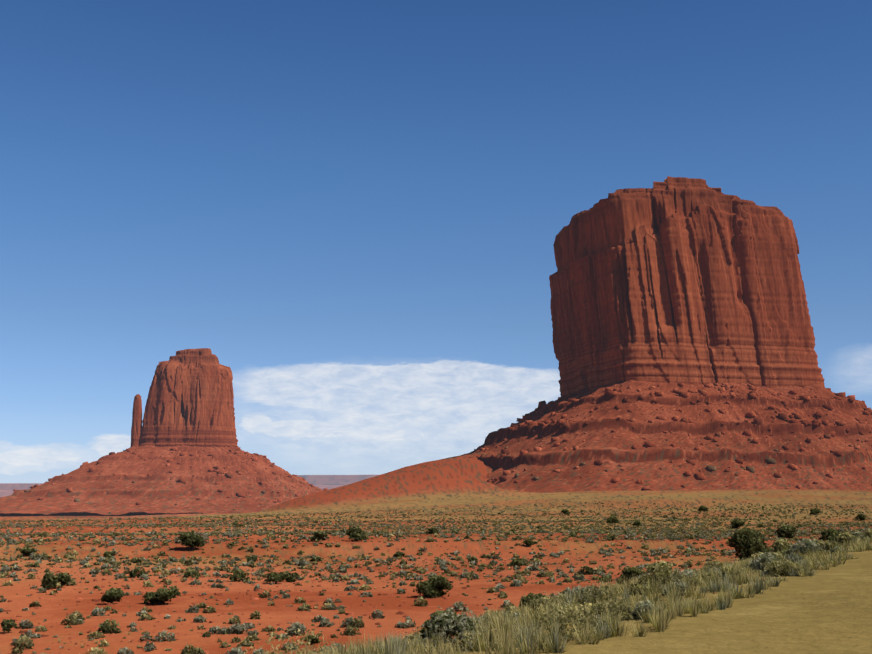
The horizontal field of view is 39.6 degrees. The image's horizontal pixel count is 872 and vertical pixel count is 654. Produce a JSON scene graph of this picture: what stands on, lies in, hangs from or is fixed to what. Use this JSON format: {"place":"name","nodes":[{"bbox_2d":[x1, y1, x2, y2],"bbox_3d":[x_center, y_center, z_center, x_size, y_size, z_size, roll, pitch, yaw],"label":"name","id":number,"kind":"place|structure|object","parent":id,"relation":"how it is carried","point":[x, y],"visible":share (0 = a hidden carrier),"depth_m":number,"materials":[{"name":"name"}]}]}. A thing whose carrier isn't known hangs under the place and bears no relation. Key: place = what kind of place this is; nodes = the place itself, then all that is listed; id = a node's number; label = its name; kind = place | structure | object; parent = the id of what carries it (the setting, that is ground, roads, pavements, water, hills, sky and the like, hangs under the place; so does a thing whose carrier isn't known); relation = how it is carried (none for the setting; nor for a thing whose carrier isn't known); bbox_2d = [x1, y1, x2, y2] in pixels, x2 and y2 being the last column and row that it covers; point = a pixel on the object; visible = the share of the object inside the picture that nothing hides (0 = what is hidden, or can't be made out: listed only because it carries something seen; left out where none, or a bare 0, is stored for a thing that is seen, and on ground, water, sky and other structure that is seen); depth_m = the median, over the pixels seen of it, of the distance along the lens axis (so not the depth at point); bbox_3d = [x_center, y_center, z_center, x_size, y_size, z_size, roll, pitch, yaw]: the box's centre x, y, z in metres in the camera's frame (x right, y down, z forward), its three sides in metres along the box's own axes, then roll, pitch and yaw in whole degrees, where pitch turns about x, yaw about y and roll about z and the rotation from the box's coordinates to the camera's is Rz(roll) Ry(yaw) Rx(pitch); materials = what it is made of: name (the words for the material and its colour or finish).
{"place":"outdoors","nodes":[
{"label":"outdoors","id":0,"kind":"place"},
{"bbox_2d":[0,451,871,653],"bbox_3d":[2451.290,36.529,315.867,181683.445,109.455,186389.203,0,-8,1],"label":"desert ground","id":1,"kind":"structure","parent":0,"point":[820,611],"depth_m":147.64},
{"bbox_2d":[0,483,43,496],"bbox_3d":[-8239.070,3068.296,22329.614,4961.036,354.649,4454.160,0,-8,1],"label":"mesa","id":2,"kind":"structure","parent":1,"relation":"on","point":[6,489],"depth_m":21090.62,"materials":[{"name":"stone"}]},
{"bbox_2d":[0,348,323,514],"bbox_3d":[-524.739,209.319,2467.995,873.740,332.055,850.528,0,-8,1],"label":"butte","id":3,"kind":"object","parent":1,"relation":"on","point":[189,408],"visible":0.88,"depth_m":2296.73,"materials":[{"name":"red stone"}]},
{"bbox_2d":[128,394,141,449],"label":"rock spire","id":4,"kind":"structure","parent":3,"relation":"on","point":[136,429],"depth_m":2410.00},
{"bbox_2d":[0,446,327,512],"bbox_3d":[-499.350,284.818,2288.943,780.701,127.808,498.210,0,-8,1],"label":"boulders","id":5,"kind":"object","parent":3,"relation":"on","point":[219,473],"visible":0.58,"depth_m":2288.20,"materials":[{"name":"red stone"}]},
{"bbox_2d":[297,475,377,489],"bbox_3d":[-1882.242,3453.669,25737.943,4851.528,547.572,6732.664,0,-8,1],"label":"mesa","id":6,"kind":"structure","parent":1,"relation":"on","point":[328,482],"depth_m":23356.23,"materials":[{"name":"stone"}]},
{"bbox_2d":[0,505,866,644],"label":"shrubs","id":7,"kind":"object","parent":1,"relation":"on","point":[748,542],"visible":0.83,"depth_m":142.91,"materials":[{"name":"green plant"}]},
{"bbox_2d":[0,537,869,653],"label":"small rocks","id":8,"kind":"object","parent":1,"relation":"on","point":[247,593],"visible":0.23,"depth_m":130.67,"materials":[{"name":"red stone"}]},
{"bbox_2d":[0,501,871,653],"bbox_3d":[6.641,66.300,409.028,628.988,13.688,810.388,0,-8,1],"label":"sagebrush and grass","id":9,"kind":"object","parent":1,"relation":"on","point":[582,607],"visible":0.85,"depth_m":117.44,"materials":[{"name":"green plant"}]},
{"bbox_2d":[458,176,871,492],"bbox_3d":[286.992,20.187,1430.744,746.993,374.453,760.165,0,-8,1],"label":"butte","id":10,"kind":"object","parent":1,"relation":"on","point":[669,283],"visible":0.92,"depth_m":1314.43,"materials":[{"name":"red stone"}]},
{"bbox_2d":[462,383,871,489],"bbox_3d":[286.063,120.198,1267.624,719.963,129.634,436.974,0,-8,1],"label":"boulders","id":11,"kind":"object","parent":10,"relation":"on","point":[753,393],"visible":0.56,"depth_m":1232.25,"materials":[{"name":"red stone"}]},
{"bbox_2d":[0,0,871,482],"label":"sky","id":12,"kind":"structure","parent":0,"point":[359,208],"materials":[{"name":"blue"}]}
]}

